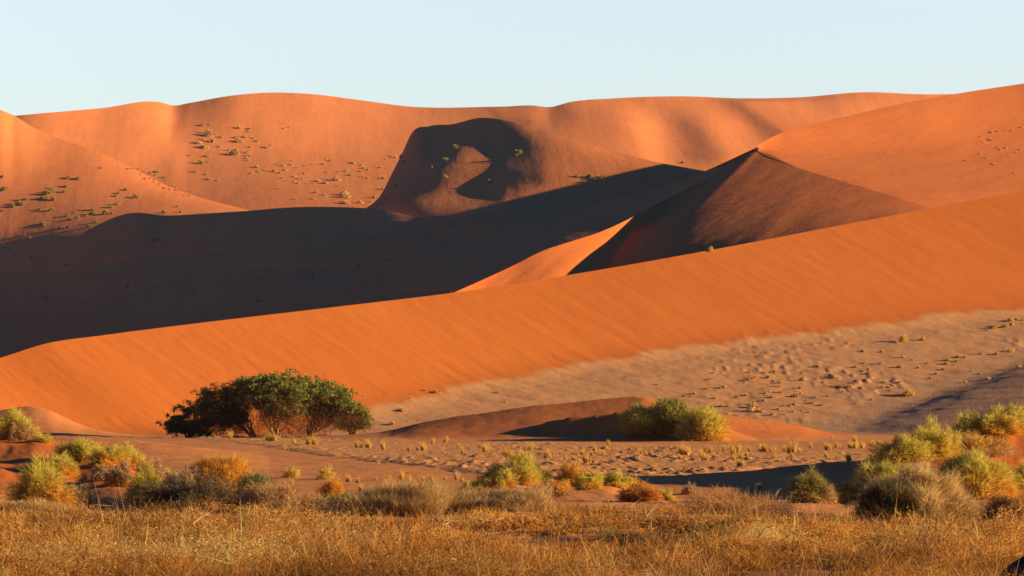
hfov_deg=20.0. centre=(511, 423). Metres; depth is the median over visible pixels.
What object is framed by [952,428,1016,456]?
dry shrub
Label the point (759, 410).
slope tuft
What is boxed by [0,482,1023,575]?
dry grass
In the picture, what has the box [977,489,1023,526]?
feathery brush
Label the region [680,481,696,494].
dead shrub
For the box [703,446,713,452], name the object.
grass tuft
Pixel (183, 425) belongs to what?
acacia tree
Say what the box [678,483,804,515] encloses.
twiggy brush
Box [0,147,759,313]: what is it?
shaded slip dune
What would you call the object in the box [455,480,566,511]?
feathery brush
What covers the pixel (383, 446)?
grass tuft
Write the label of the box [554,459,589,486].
dry shrub
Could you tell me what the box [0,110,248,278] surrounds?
dune
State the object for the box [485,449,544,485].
spiky shrub
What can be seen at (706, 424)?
spiky shrub
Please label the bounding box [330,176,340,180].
dune shrub
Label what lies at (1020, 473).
spiky shrub
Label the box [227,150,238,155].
dune shrub
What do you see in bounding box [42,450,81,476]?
spiky shrub
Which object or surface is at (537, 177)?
dune
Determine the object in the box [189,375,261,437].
acacia tree
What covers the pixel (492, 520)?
dead branch
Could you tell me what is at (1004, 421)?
spiky shrub
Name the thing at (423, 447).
grass tuft
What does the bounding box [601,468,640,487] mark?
spiky shrub
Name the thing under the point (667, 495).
spiky shrub
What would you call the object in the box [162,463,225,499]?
dead shrub
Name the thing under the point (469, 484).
spiky shrub
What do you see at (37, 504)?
feathery brush
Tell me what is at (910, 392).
slope shrub
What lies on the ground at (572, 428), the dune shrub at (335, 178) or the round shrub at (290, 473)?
the round shrub at (290, 473)
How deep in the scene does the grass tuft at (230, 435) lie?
320.32 m
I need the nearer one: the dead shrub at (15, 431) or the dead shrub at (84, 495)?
the dead shrub at (84, 495)
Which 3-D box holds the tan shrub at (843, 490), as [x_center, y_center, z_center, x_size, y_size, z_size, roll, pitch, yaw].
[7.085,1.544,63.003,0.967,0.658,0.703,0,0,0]
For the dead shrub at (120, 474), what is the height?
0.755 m
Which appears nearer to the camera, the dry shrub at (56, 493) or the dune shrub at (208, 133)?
the dry shrub at (56, 493)
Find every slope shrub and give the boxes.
[898,333,908,341]
[902,387,916,396]
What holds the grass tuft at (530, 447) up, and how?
on the ground at (572, 428)
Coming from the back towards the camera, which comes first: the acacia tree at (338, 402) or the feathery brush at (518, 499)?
the acacia tree at (338, 402)
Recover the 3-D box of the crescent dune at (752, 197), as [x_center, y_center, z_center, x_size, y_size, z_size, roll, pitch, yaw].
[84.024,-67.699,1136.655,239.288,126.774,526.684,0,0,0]
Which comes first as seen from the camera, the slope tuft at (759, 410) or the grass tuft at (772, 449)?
the grass tuft at (772, 449)
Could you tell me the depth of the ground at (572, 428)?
147.77 m
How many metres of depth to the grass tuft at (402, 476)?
87.47 m
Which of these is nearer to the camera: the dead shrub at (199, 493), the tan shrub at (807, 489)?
the dead shrub at (199, 493)
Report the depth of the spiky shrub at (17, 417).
73.30 m
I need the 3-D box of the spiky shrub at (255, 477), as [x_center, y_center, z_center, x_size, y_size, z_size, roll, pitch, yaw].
[-4.996,1.306,57.384,1.266,0.911,1.232,0,0,15]
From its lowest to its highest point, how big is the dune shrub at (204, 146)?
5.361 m
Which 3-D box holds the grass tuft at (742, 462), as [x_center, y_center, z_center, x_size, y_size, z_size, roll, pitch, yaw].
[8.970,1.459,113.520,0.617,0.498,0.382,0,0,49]
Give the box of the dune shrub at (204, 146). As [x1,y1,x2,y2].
[199,144,210,148]
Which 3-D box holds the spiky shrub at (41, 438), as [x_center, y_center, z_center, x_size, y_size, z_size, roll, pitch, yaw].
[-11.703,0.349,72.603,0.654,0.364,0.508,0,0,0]
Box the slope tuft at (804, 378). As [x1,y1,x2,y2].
[798,375,806,380]
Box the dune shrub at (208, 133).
[202,129,213,136]
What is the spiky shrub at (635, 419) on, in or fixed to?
on the ground at (572, 428)
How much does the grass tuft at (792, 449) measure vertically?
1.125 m
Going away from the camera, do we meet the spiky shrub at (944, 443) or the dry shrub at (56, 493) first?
the dry shrub at (56, 493)
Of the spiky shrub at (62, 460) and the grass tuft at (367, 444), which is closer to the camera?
the spiky shrub at (62, 460)
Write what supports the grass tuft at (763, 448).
on the ground at (572, 428)
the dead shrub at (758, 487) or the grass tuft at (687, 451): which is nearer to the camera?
the dead shrub at (758, 487)
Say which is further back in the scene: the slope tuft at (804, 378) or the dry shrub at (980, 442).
the slope tuft at (804, 378)
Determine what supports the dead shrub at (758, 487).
on the ground at (572, 428)
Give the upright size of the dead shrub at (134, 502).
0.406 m
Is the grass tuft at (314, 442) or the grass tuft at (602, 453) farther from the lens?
the grass tuft at (314, 442)
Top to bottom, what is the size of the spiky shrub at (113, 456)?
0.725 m
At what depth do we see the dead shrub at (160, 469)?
69.05 m
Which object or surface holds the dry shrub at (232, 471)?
on the ground at (572, 428)
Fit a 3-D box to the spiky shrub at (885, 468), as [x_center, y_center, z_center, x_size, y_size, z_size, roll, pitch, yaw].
[8.042,1.256,63.259,1.993,1.141,1.518,0,0,-18]
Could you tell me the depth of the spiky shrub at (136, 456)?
69.61 m
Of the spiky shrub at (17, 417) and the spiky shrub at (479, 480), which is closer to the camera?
the spiky shrub at (479, 480)
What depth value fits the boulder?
26.89 m
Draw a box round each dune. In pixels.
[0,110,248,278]
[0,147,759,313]
[0,191,1023,434]
[0,291,452,357]
[367,118,703,216]
[454,152,928,292]
[758,84,1023,207]
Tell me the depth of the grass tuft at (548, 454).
138.58 m
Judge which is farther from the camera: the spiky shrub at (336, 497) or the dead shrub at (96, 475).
the dead shrub at (96, 475)
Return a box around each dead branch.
[430,513,461,533]
[482,512,510,529]
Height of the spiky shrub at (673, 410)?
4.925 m
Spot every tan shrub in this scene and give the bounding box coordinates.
[780,463,840,503]
[828,481,855,502]
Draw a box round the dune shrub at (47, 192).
[44,190,51,194]
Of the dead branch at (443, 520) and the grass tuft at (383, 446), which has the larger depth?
the grass tuft at (383, 446)
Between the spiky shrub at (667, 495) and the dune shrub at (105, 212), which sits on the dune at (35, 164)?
the dune shrub at (105, 212)
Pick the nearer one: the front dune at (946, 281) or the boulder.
the boulder
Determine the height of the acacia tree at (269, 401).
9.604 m
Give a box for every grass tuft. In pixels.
[227,429,233,438]
[265,433,278,440]
[304,432,318,444]
[346,474,351,481]
[355,440,363,447]
[364,439,372,447]
[380,442,385,449]
[398,470,404,479]
[416,441,426,450]
[453,470,460,479]
[481,444,490,451]
[505,449,513,455]
[522,442,533,450]
[541,449,552,457]
[581,454,591,461]
[598,449,605,455]
[676,441,691,454]
[697,449,709,460]
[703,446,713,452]
[728,440,741,452]
[730,445,736,454]
[736,458,745,465]
[759,441,769,451]
[769,443,776,451]
[786,439,798,453]
[823,442,831,450]
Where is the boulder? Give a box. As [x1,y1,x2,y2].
[1000,556,1023,575]
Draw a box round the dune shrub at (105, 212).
[102,209,109,214]
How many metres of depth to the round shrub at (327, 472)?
89.01 m
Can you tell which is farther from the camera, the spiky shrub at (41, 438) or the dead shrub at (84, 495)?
the spiky shrub at (41, 438)
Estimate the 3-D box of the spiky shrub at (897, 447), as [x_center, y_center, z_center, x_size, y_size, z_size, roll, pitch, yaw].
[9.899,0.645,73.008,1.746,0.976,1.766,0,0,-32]
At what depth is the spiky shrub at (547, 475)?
70.92 m
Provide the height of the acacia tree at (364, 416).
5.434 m
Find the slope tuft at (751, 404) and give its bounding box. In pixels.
[748,402,756,407]
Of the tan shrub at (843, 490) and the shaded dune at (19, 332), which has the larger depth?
the shaded dune at (19, 332)
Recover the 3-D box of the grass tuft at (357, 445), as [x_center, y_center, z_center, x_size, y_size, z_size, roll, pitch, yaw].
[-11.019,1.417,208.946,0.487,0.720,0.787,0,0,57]
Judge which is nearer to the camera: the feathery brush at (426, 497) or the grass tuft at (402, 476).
the feathery brush at (426, 497)
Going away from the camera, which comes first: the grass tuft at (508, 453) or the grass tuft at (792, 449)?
the grass tuft at (508, 453)
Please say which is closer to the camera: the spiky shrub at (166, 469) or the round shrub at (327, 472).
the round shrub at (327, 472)
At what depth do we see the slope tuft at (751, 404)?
630.11 m
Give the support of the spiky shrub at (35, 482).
on the ground at (572, 428)
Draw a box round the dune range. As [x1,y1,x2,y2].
[16,92,950,210]
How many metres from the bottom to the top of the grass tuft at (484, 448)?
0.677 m
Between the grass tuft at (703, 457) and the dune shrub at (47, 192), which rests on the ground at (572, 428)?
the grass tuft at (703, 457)
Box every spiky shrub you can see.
[0,406,49,440]
[1,449,78,503]
[32,431,54,443]
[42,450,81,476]
[52,435,102,463]
[80,442,132,469]
[118,441,149,467]
[120,460,171,506]
[164,466,177,476]
[225,468,277,507]
[323,490,354,503]
[450,480,489,495]
[476,469,491,481]
[477,464,520,490]
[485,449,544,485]
[533,463,553,482]
[569,467,606,489]
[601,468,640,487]
[616,400,671,436]
[643,396,696,437]
[656,487,676,500]
[669,403,735,441]
[844,456,917,494]
[864,432,940,464]
[904,413,968,458]
[908,461,936,477]
[933,446,1023,500]
[950,411,984,437]
[955,402,1023,438]
[1013,460,1023,490]
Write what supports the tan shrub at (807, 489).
on the ground at (572, 428)
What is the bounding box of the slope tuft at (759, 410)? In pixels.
[754,408,765,411]
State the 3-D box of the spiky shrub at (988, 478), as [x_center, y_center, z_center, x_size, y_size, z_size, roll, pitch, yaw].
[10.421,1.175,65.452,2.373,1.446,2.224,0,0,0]
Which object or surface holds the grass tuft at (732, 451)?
on the ground at (572, 428)
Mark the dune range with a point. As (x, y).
(701, 133)
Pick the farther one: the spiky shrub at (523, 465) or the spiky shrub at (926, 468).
the spiky shrub at (523, 465)
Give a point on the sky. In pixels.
(56, 55)
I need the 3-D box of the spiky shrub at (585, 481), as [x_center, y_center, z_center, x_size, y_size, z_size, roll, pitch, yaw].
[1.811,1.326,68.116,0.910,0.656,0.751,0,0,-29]
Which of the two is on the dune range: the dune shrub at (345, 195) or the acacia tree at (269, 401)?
the dune shrub at (345, 195)
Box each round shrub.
[281,463,303,477]
[314,461,338,479]
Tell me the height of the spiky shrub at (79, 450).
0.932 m
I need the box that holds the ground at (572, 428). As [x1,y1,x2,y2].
[0,396,1023,575]
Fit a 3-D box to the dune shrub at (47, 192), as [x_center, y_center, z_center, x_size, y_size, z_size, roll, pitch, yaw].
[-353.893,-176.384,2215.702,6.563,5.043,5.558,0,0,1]
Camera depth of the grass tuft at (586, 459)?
124.77 m
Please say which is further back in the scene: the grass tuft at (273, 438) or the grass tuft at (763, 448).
the grass tuft at (273, 438)
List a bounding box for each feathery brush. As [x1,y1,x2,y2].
[0,496,85,511]
[323,474,495,516]
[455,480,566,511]
[836,456,988,524]
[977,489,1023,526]
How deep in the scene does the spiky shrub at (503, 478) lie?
67.28 m
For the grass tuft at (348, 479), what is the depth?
85.09 m
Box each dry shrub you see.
[35,478,80,508]
[179,452,256,497]
[314,476,345,497]
[541,478,577,496]
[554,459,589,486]
[614,480,663,501]
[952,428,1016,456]
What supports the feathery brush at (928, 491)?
on the ground at (572, 428)
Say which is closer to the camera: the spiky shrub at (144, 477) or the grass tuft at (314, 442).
the spiky shrub at (144, 477)
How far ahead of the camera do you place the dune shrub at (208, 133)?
2751.61 m
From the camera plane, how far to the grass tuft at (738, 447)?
173.74 m
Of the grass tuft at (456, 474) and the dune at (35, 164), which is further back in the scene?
the dune at (35, 164)
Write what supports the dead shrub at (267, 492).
on the ground at (572, 428)
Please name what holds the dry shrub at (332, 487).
on the ground at (572, 428)
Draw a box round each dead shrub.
[3,421,35,439]
[66,481,96,507]
[89,463,109,480]
[100,458,134,487]
[130,495,146,508]
[133,457,166,481]
[133,476,237,509]
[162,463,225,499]
[233,478,336,514]
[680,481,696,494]
[754,482,762,489]
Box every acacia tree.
[156,399,214,437]
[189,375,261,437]
[233,369,313,437]
[285,371,363,437]
[287,402,374,436]
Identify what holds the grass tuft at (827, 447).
on the ground at (572, 428)
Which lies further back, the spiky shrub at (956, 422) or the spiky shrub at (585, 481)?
the spiky shrub at (956, 422)
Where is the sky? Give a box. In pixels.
[0,0,1023,115]
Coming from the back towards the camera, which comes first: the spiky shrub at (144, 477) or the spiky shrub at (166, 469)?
the spiky shrub at (166, 469)
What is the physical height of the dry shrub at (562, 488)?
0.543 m
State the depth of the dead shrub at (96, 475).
64.31 m
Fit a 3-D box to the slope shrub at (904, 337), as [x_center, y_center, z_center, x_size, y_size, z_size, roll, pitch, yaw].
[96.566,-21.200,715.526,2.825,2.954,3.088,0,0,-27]
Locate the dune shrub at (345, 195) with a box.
[339,193,351,197]

